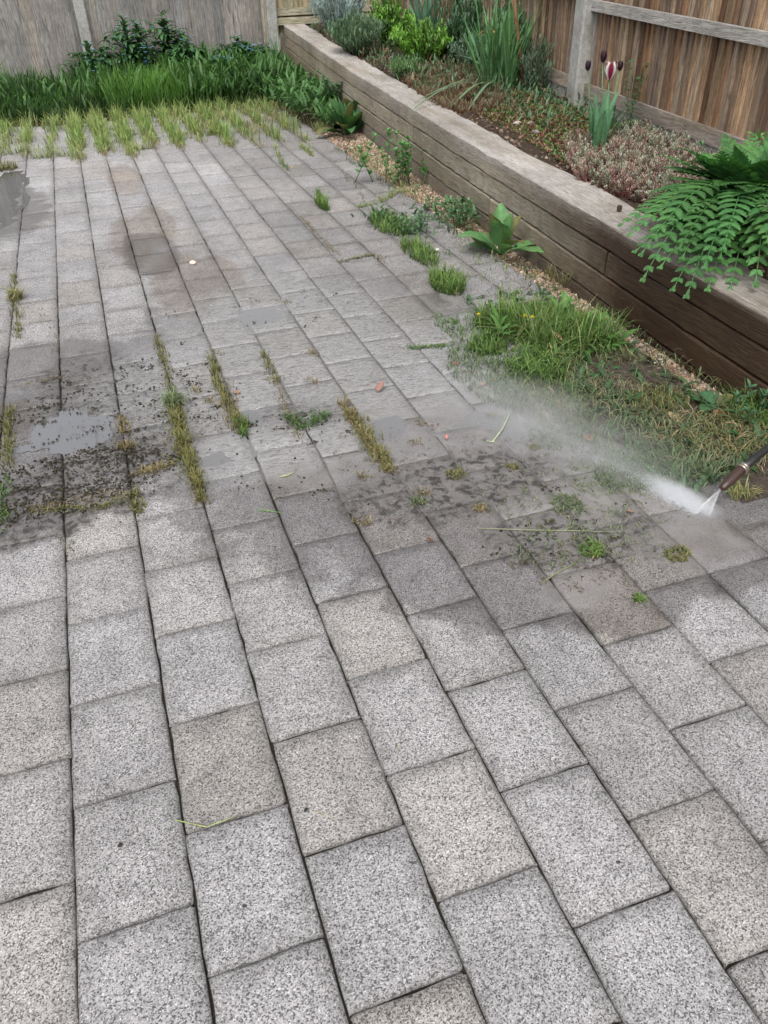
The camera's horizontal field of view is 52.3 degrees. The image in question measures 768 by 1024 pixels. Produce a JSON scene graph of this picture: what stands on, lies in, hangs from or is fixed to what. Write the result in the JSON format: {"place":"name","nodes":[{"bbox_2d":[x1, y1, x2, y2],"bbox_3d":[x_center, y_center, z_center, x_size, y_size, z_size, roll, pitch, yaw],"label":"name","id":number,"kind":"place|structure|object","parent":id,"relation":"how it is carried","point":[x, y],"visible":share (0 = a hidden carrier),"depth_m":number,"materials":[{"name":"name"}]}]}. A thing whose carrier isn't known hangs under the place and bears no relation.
{"place":"outdoors","nodes":[
{"label":"outdoors","id":0,"kind":"place"},
{"bbox_2d":[0,46,279,126],"bbox_3d":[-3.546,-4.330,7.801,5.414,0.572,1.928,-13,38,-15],"label":"border grass","id":1,"kind":"structure","parent":0,"point":[134,95],"depth_m":7.69,"materials":[{"name":"green plant"}]},
{"bbox_2d":[59,40,119,80],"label":"alkanet plant","id":2,"kind":"object","parent":1,"relation":"on","point":[89,52],"visible":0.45,"depth_m":8.18,"materials":[{"name":"green plant"}]},
{"bbox_2d":[97,14,160,73],"bbox_3d":[-2.705,-4.845,8.422,0.793,0.863,0.680,-13,38,-15],"label":"alkanet plant","id":3,"kind":"object","parent":1,"relation":"on","point":[131,50],"visible":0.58,"depth_m":8.29,"materials":[{"name":"green plant"}]},
{"bbox_2d":[128,9,195,69],"bbox_3d":[-2.354,-4.983,8.567,0.912,0.895,0.653,-13,38,-15],"label":"alkanet plant","id":4,"kind":"object","parent":1,"relation":"on","point":[165,38],"visible":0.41,"depth_m":8.40,"materials":[{"name":"green plant"}]},
{"bbox_2d":[0,37,362,126],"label":"border weeds","id":5,"kind":"object","parent":1,"relation":"on","point":[268,71],"visible":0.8,"depth_m":7.75,"materials":[{"name":"green plant"}]},
{"bbox_2d":[158,35,211,70],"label":"alkanet plant","id":6,"kind":"object","parent":1,"relation":"on","point":[186,49],"visible":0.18,"depth_m":8.26,"materials":[{"name":"green plant"}]},
{"bbox_2d":[205,55,245,75],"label":"alkanet plant","id":7,"kind":"object","parent":1,"relation":"on","point":[213,62],"visible":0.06,"depth_m":8.18,"materials":[{"name":"green plant"}]},
{"bbox_2d":[210,35,258,60],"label":"alkanet plant","id":8,"kind":"object","parent":1,"relation":"on","point":[243,46],"visible":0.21,"depth_m":8.55,"materials":[{"name":"green plant"}]},
{"bbox_2d":[0,141,523,751],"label":"joint grass","id":9,"kind":"structure","parent":0,"point":[242,423],"depth_m":2.71,"materials":[{"name":"green plant"}]},
{"bbox_2d":[276,90,336,130],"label":"soil","id":10,"kind":"structure","parent":0,"point":[300,115],"depth_m":7.24,"materials":[{"name":"brown soil"}]},
{"bbox_2d":[243,44,291,67],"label":"alkanet plant","id":11,"kind":"object","parent":10,"relation":"on","point":[261,50],"visible":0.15,"depth_m":8.51,"materials":[{"name":"green plant"}]},
{"bbox_2d":[255,33,287,54],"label":"strap leaf tuft","id":12,"kind":"object","parent":10,"relation":"on","point":[271,44],"visible":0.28,"depth_m":8.71,"materials":[{"name":"plant"}]},
{"bbox_2d":[310,118,334,132],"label":"grass tuft","id":13,"kind":"object","parent":10,"relation":"on","point":[314,128],"visible":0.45,"depth_m":6.83,"materials":[{"name":"green plant"}]},
{"bbox_2d":[313,77,342,101],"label":"shrub seedling","id":14,"kind":"object","parent":10,"relation":"on","point":[327,91],"visible":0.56,"depth_m":7.04,"materials":[{"name":"green plant"}]},
{"bbox_2d":[0,105,767,1023],"bbox_3d":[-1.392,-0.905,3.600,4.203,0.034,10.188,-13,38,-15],"label":"patio","id":15,"kind":"structure","parent":0,"point":[696,814],"depth_m":1.81,"materials":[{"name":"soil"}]},
{"bbox_2d":[0,158,18,171],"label":"grass tuft","id":16,"kind":"object","parent":15,"relation":"on","point":[5,166],"visible":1,"depth_m":5.92,"materials":[{"name":"plant"}]},
{"bbox_2d":[0,170,31,228],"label":"puddle water","id":17,"kind":"structure","parent":15,"relation":"on","point":[11,185],"depth_m":5.32,"materials":[{"name":"grey liquid"}]},
{"bbox_2d":[2,284,29,301],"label":"grass tuft","id":18,"kind":"object","parent":15,"relation":"on","point":[13,293],"visible":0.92,"depth_m":3.72,"materials":[{"name":"green plant"}]},
{"bbox_2d":[1,408,115,457],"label":"puddle water","id":19,"kind":"structure","parent":15,"relation":"on","point":[61,444],"depth_m":2.71,"materials":[{"name":"grey liquid"}]},
{"bbox_2d":[0,93,313,163],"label":"fringe grass","id":20,"kind":"structure","parent":15,"relation":"on","point":[73,124],"depth_m":6.91,"materials":[{"name":"green plant"}]},
{"bbox_2d":[152,383,194,407],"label":"grass tuft","id":21,"kind":"object","parent":15,"relation":"on","point":[165,398],"visible":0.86,"depth_m":2.83,"materials":[{"name":"green plant"}]},
{"bbox_2d":[175,815,237,826],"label":"grass stalk","id":22,"kind":"object","parent":15,"relation":"on","point":[202,825],"depth_m":1.49,"materials":[{"name":"beige plant"}]},
{"bbox_2d":[193,439,258,470],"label":"puddle water","id":23,"kind":"structure","parent":15,"relation":"on","point":[213,459],"depth_m":2.56,"materials":[{"name":"grey liquid"}]},
{"bbox_2d":[239,410,260,423],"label":"puddle water","id":24,"kind":"structure","parent":15,"relation":"on","point":[255,415],"depth_m":2.78,"materials":[{"name":"grey liquid"}]},
{"bbox_2d":[219,298,290,334],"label":"puddle water","id":25,"kind":"structure","parent":15,"relation":"on","point":[262,315],"depth_m":3.52,"materials":[{"name":"grey liquid"}]},
{"bbox_2d":[190,298,415,430],"bbox_3d":[-0.355,-0.626,3.165,0.846,0.001,1.251,-13,38,-15],"label":"joint silt","id":26,"kind":"object","parent":15,"relation":"on","point":[330,373],"visible":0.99,"depth_m":3.12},
{"bbox_2d":[311,191,328,209],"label":"grass tuft","id":27,"kind":"object","parent":15,"relation":"on","point":[320,201],"visible":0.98,"depth_m":4.89,"materials":[{"name":"green plant"}]},
{"bbox_2d":[0,292,646,577],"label":"soil crumbs","id":28,"kind":"object","parent":15,"relation":"on","point":[34,488],"visible":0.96,"depth_m":2.52,"materials":[{"name":"brown soil"}]},
{"bbox_2d":[375,380,383,391],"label":"dead leaf","id":29,"kind":"object","parent":15,"relation":"on","point":[378,386],"visible":1,"depth_m":2.90,"materials":[{"name":"pink plant"}]},
{"bbox_2d":[354,415,405,450],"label":"puddle water","id":30,"kind":"structure","parent":15,"relation":"on","point":[395,423],"depth_m":2.69,"materials":[{"name":"grey liquid"}]},
{"bbox_2d":[47,383,716,617],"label":"grass clippings","id":31,"kind":"object","parent":15,"relation":"on","point":[562,554],"depth_m":2.31,"materials":[{"name":"green plant"}]},
{"bbox_2d":[368,203,412,236],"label":"grass tuft","id":32,"kind":"object","parent":15,"relation":"on","point":[382,228],"visible":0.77,"depth_m":4.50,"materials":[{"name":"green plant"}]},
{"bbox_2d":[408,494,430,505],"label":"grass tuft","id":33,"kind":"object","parent":15,"relation":"on","point":[415,498],"visible":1,"depth_m":2.33,"materials":[{"name":"green plant"}]},
{"bbox_2d":[398,233,441,267],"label":"grass tuft","id":34,"kind":"object","parent":15,"relation":"on","point":[416,251],"visible":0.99,"depth_m":4.11,"materials":[{"name":"green plant"}]},
{"bbox_2d":[398,212,444,232],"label":"willowherb weed","id":35,"kind":"object","parent":15,"relation":"on","point":[439,221],"visible":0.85,"depth_m":4.45,"materials":[{"name":"green plant"}]},
{"bbox_2d":[250,398,643,528],"bbox_3d":[0.261,-0.147,2.491,1.305,0.001,0.788,-13,38,-15],"label":"joint silt","id":36,"kind":"object","parent":15,"relation":"on","point":[406,485],"visible":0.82,"depth_m":2.46,"materials":[{"name":"grey soil"}]},
{"bbox_2d":[426,260,470,296],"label":"grass tuft","id":37,"kind":"object","parent":15,"relation":"on","point":[447,284],"visible":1,"depth_m":3.70,"materials":[{"name":"green plant"}]},
{"bbox_2d":[444,465,467,479],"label":"grass tuft","id":38,"kind":"object","parent":15,"relation":"on","point":[456,471],"visible":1,"depth_m":2.44,"materials":[{"name":"green plant"}]},
{"bbox_2d":[472,501,488,511],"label":"grass tuft","id":39,"kind":"object","parent":15,"relation":"on","point":[475,508],"visible":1,"depth_m":2.29,"materials":[{"name":"brown plant"}]},
{"bbox_2d":[428,405,574,455],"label":"puddle water","id":40,"kind":"structure","parent":15,"relation":"on","point":[515,427],"depth_m":2.70,"materials":[{"name":"grey liquid"}]},
{"bbox_2d":[493,410,511,441],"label":"grass stalk","id":41,"kind":"object","parent":15,"relation":"on","point":[502,427],"depth_m":2.66,"materials":[{"name":"green plant"}]},
{"bbox_2d":[504,460,518,471],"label":"grass tuft","id":42,"kind":"object","parent":15,"relation":"on","point":[513,467],"visible":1,"depth_m":2.47,"materials":[{"name":"green plant"}]},
{"bbox_2d":[528,442,541,449],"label":"grass tuft","id":43,"kind":"object","parent":15,"relation":"on","point":[532,446],"visible":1,"depth_m":2.56,"materials":[{"name":"green plant"}]},
{"bbox_2d":[338,148,767,501],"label":"verge grass","id":44,"kind":"structure","parent":15,"relation":"on","point":[678,464],"depth_m":2.67,"materials":[{"name":"green plant"}]},
{"bbox_2d":[460,289,642,386],"bbox_3d":[0.679,-0.785,3.134,0.758,0.245,0.806,-13,38,-15],"label":"grass clump","id":45,"kind":"object","parent":44,"relation":"on","point":[580,334],"visible":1,"depth_m":3.13,"materials":[{"name":"green plant"}]},
{"bbox_2d":[583,435,593,441],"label":"dead leaf","id":46,"kind":"object","parent":44,"relation":"on","point":[587,439],"visible":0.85,"depth_m":2.57,"materials":[{"name":"brown plant"}]},
{"bbox_2d":[690,390,739,415],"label":"broadleaf weed","id":47,"kind":"object","parent":44,"relation":"on","point":[709,396],"visible":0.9,"depth_m":2.75,"materials":[{"name":"green plant"}]},
{"bbox_2d":[479,528,629,532],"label":"grass stalk","id":48,"kind":"object","parent":15,"relation":"on","point":[546,530],"depth_m":2.20,"materials":[{"name":"green plant"}]},
{"bbox_2d":[541,563,575,583],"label":"grass stalk","id":49,"kind":"object","parent":15,"relation":"on","point":[560,571],"depth_m":2.06,"materials":[{"name":"plant"}]},
{"bbox_2d":[547,490,586,514],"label":"grass tuft","id":50,"kind":"object","parent":15,"relation":"on","point":[572,502],"visible":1,"depth_m":2.30,"materials":[{"name":"green plant"}]},
{"bbox_2d":[478,390,707,513],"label":"water droplets","id":51,"kind":"object","parent":15,"relation":"on","point":[692,505],"visible":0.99,"depth_m":2.31},
{"bbox_2d":[577,534,608,558],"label":"grass tuft","id":52,"kind":"object","parent":15,"relation":"on","point":[597,550],"visible":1,"depth_m":2.12,"materials":[{"name":"green plant"}]},
{"bbox_2d":[506,471,761,551],"bbox_3d":[0.729,-0.001,2.276,0.697,0.001,0.424,10,38,15],"label":"joint silt","id":53,"kind":"object","parent":15,"relation":"on","point":[739,528],"visible":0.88,"depth_m":2.25,"materials":[{"name":"grey soil"}]},
{"bbox_2d":[630,591,647,602],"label":"grass tuft","id":54,"kind":"object","parent":15,"relation":"on","point":[639,598],"visible":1,"depth_m":1.97,"materials":[{"name":"green plant"}]},
{"bbox_2d":[661,543,694,563],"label":"grass tuft","id":55,"kind":"object","parent":15,"relation":"on","point":[681,551],"visible":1,"depth_m":2.10,"materials":[{"name":"green plant"}]},
{"bbox_2d":[720,475,764,501],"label":"grass tuft","id":56,"kind":"object","parent":15,"relation":"on","point":[737,489],"visible":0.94,"depth_m":2.31,"materials":[{"name":"green plant"}]},
{"bbox_2d":[131,37,746,411],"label":"ground","id":57,"kind":"structure","parent":0,"point":[282,41],"depth_m":12.22,"materials":[{"name":"soil"}]},
{"bbox_2d":[0,0,278,82],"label":"board fence","id":58,"kind":"object","parent":57,"relation":"on","point":[44,35],"visible":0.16,"depth_m":8.45,"materials":[{"name":"grey wood"}]},
{"bbox_2d":[276,0,382,37],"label":"corner fence panel","id":59,"kind":"object","parent":58,"relation":"attached to","point":[290,12],"visible":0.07,"depth_m":8.98,"materials":[{"name":"brown wood"}]},
{"bbox_2d":[324,132,717,391],"bbox_3d":[1.052,-0.904,3.525,0.382,0.087,8.700,-13,38,-15],"label":"gravel strip","id":60,"kind":"object","parent":57,"relation":"on","point":[442,210],"visible":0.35,"depth_m":5.35,"materials":[{"name":"beige gravel"}]},
{"bbox_2d":[315,98,362,135],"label":"broadleaf weed","id":61,"kind":"object","parent":60,"relation":"on","point":[347,122],"visible":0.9,"depth_m":6.53,"materials":[{"name":"green plant"}]},
{"bbox_2d":[343,98,358,110],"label":"broadleaf weed","id":62,"kind":"object","parent":60,"relation":"on","point":[355,103],"visible":0.08,"depth_m":6.64,"materials":[{"name":"green plant"}]},
{"bbox_2d":[354,128,428,188],"bbox_3d":[0.074,-2.419,5.303,0.575,0.360,0.336,-21,40,-24],"label":"shrub seedling","id":63,"kind":"object","parent":60,"relation":"on","point":[402,165],"visible":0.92,"depth_m":5.26,"materials":[{"name":"green plant"}]},
{"bbox_2d":[444,195,473,228],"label":"willowherb weed","id":64,"kind":"object","parent":60,"relation":"on","point":[459,215],"visible":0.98,"depth_m":4.49,"materials":[{"name":"green plant"}]},
{"bbox_2d":[318,133,767,492],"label":"verge weeds","id":65,"kind":"object","parent":60,"relation":"on","point":[608,385],"visible":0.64,"depth_m":2.96,"materials":[{"name":"green plant"}]},
{"bbox_2d":[320,128,767,437],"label":"gravel","id":66,"kind":"structure","parent":60,"relation":"on","point":[355,134],"depth_m":4.69,"materials":[{"name":"beige gravel"}]},
{"bbox_2d":[459,203,544,254],"bbox_3d":[0.639,-1.447,4.031,0.472,0.245,0.299,21,42,27],"label":"broadleaf weed","id":67,"kind":"object","parent":66,"relation":"on","point":[504,224],"visible":0.98,"depth_m":4.04,"materials":[{"name":"green plant"}]},
{"bbox_2d":[726,378,767,423],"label":"willowherb weed","id":68,"kind":"object","parent":60,"relation":"on","point":[763,395],"visible":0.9,"depth_m":2.66,"materials":[{"name":"green plant"}]},
{"bbox_2d":[284,24,767,418],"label":"retaining wall","id":69,"kind":"structure","parent":57,"relation":"on","point":[568,223],"depth_m":3.74,"materials":[{"name":"brown wood"}]},
{"bbox_2d":[305,23,767,279],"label":"bed soil","id":70,"kind":"structure","parent":0,"point":[537,150],"depth_m":4.80,"materials":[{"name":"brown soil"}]},
{"bbox_2d":[304,0,365,33],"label":"silver bush","id":71,"kind":"object","parent":70,"relation":"on","point":[335,9],"visible":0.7,"depth_m":8.19,"materials":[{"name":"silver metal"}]},
{"bbox_2d":[326,4,387,54],"bbox_3d":[-0.274,-4.469,7.252,0.569,0.412,0.705,-25,42,-28],"label":"lavender bush","id":72,"kind":"object","parent":70,"relation":"on","point":[351,34],"visible":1,"depth_m":7.16,"materials":[{"name":"green plant"}]},
{"bbox_2d":[367,0,416,46],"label":"spirea bush","id":73,"kind":"object","parent":70,"relation":"on","point":[380,11],"visible":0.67,"depth_m":7.46,"materials":[{"name":"green plant"}]},
{"bbox_2d":[385,53,427,76],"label":"bush","id":74,"kind":"object","parent":70,"relation":"on","point":[403,65],"visible":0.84,"depth_m":6.30,"materials":[{"name":"green plant"}]},
{"bbox_2d":[389,14,460,62],"bbox_3d":[0.338,-4.160,6.879,0.650,0.381,0.621,10,38,15],"label":"spirea bush","id":75,"kind":"object","parent":70,"relation":"on","point":[421,39],"visible":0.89,"depth_m":6.76,"materials":[{"name":"green plant"}]},
{"bbox_2d":[406,0,444,33],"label":"daffodil clump","id":76,"kind":"object","parent":70,"relation":"on","point":[425,12],"visible":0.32,"depth_m":7.56,"materials":[{"name":"green plant"}]},
{"bbox_2d":[430,17,466,60],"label":"dark bush","id":77,"kind":"object","parent":70,"relation":"on","point":[446,50],"visible":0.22,"depth_m":6.90,"materials":[{"name":"green plant"}]},
{"bbox_2d":[391,60,506,117],"bbox_3d":[0.556,-3.266,5.957,0.755,0.141,2.035,-6,37,-6],"label":"reddish cover","id":78,"kind":"object","parent":70,"relation":"on","point":[453,97],"visible":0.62,"depth_m":5.72,"materials":[{"name":"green plant"}]},
{"bbox_2d":[433,0,488,60],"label":"dark bush","id":79,"kind":"object","parent":70,"relation":"on","point":[456,17],"visible":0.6,"depth_m":6.71,"materials":[{"name":"green plant"}]},
{"bbox_2d":[447,45,474,73],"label":"euphorbia plant","id":80,"kind":"object","parent":70,"relation":"on","point":[449,56],"visible":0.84,"depth_m":6.36,"materials":[{"name":"green plant"}]},
{"bbox_2d":[311,20,620,130],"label":"bed weeds","id":81,"kind":"object","parent":70,"relation":"on","point":[436,59],"visible":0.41,"depth_m":5.76,"materials":[{"name":"green plant"}]},
{"bbox_2d":[449,30,485,69],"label":"grey bush","id":82,"kind":"object","parent":70,"relation":"on","point":[457,48],"visible":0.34,"depth_m":6.57,"materials":[{"name":"green plant"}]},
{"bbox_2d":[405,0,553,115],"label":"daffodil clump","id":83,"kind":"object","parent":70,"relation":"on","point":[505,48],"visible":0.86,"depth_m":5.81,"materials":[{"name":"green plant"}]},
{"bbox_2d":[479,31,483,90],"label":"spent flower","id":84,"kind":"object","parent":70,"relation":"on","point":[481,32],"visible":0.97,"depth_m":5.63,"materials":[{"name":"brown plant"}]},
{"bbox_2d":[490,29,494,91],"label":"spent flower","id":85,"kind":"object","parent":70,"relation":"on","point":[493,31],"visible":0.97,"depth_m":5.65,"materials":[{"name":"brown plant"}]},
{"bbox_2d":[482,0,532,70],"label":"dark bush","id":86,"kind":"object","parent":70,"relation":"on","point":[500,13],"visible":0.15,"depth_m":6.00,"materials":[{"name":"green plant"}]},
{"bbox_2d":[512,0,524,84],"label":"garden stake","id":87,"kind":"object","parent":70,"relation":"on","point":[517,33],"visible":0.52,"depth_m":5.82,"materials":[{"name":"brown wood"}]},
{"bbox_2d":[515,32,556,88],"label":"rosemary bush","id":88,"kind":"object","parent":70,"relation":"on","point":[529,63],"visible":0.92,"depth_m":5.74,"materials":[{"name":"green plant"}]},
{"bbox_2d":[529,50,553,92],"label":"euphorbia plant","id":89,"kind":"object","parent":70,"relation":"on","point":[537,76],"visible":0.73,"depth_m":5.74,"materials":[{"name":"green plant"}]},
{"bbox_2d":[508,80,588,112],"bbox_3d":[1.174,-2.977,5.616,0.160,0.079,1.685,-11,37,-13],"label":"creeping cover","id":90,"kind":"object","parent":70,"relation":"on","point":[541,93],"visible":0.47,"depth_m":5.65,"materials":[{"name":"green plant"}]},
{"bbox_2d":[481,89,617,161],"bbox_3d":[1.067,-2.569,5.094,0.751,0.081,2.076,-9,37,-10],"label":"creeping cover","id":91,"kind":"object","parent":70,"relation":"on","point":[536,127],"visible":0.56,"depth_m":4.98,"materials":[{"name":"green plant"}]},
{"bbox_2d":[383,0,767,156],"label":"closeboard fence","id":92,"kind":"object","parent":70,"relation":"on","point":[706,79],"visible":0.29,"depth_m":4.52,"materials":[{"name":"brown wood"}]},
{"bbox_2d":[585,60,597,112],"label":"tulip","id":93,"kind":"object","parent":70,"relation":"on","point":[587,65],"visible":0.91,"depth_m":4.41,"materials":[{"name":"purple plant"}]},
{"bbox_2d":[589,90,619,150],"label":"tulip leaves","id":94,"kind":"object","parent":70,"relation":"on","point":[598,127],"visible":0.81,"depth_m":4.25,"materials":[{"name":"green plant"}]},
{"bbox_2d":[592,60,629,142],"bbox_3d":[1.256,-2.246,4.331,0.204,0.451,0.109,6,37,10],"label":"tulip","id":95,"kind":"object","parent":70,"relation":"on","point":[610,68],"visible":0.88,"depth_m":4.22,"materials":[{"name":"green plant"}]},
{"bbox_2d":[599,50,624,127],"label":"tulip","id":96,"kind":"object","parent":70,"relation":"on","point":[603,56],"visible":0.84,"depth_m":4.39,"materials":[{"name":"purple plant"}]},
{"bbox_2d":[611,60,622,112],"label":"tulip","id":97,"kind":"object","parent":70,"relation":"on","point":[620,66],"visible":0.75,"depth_m":4.33,"materials":[{"name":"purple plant"}]},
{"bbox_2d":[613,116,651,134],"bbox_3d":[1.469,-2.324,4.723,0.236,0.092,0.272,-13,38,-15],"label":"sedum cover","id":98,"kind":"object","parent":70,"relation":"on","point":[629,122],"visible":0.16,"depth_m":4.67,"materials":[{"name":"green plant"}]},
{"bbox_2d":[621,59,651,118],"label":"rose shoot","id":99,"kind":"object","parent":70,"relation":"on","point":[635,94],"visible":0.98,"depth_m":4.75,"materials":[{"name":"green plant"}]},
{"bbox_2d":[562,115,767,234],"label":"sedum cover","id":100,"kind":"object","parent":70,"relation":"on","point":[624,160],"visible":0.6,"depth_m":4.02,"materials":[{"name":"pink plant"}]},
{"bbox_2d":[618,133,767,298],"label":"feathery plant","id":101,"kind":"object","parent":70,"relation":"on","point":[732,195],"visible":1,"depth_m":3.02,"materials":[{"name":"green plant"}]},
{"bbox_2d":[696,140,706,153],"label":"lanceleaf plant","id":102,"kind":"object","parent":70,"relation":"on","point":[701,143],"visible":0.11,"depth_m":4.06,"materials":[{"name":"green plant"}]},
{"bbox_2d":[748,129,767,152],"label":"lanceleaf plant","id":103,"kind":"object","parent":70,"relation":"on","point":[759,134],"visible":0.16,"depth_m":3.77,"materials":[{"name":"green plant"}]},
{"bbox_2d":[719,444,767,490],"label":"pressure washer lance","id":104,"kind":"object","parent":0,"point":[738,471],"visible":1,"depth_m":2.22,"materials":[{"name":"metal"}]}
]}

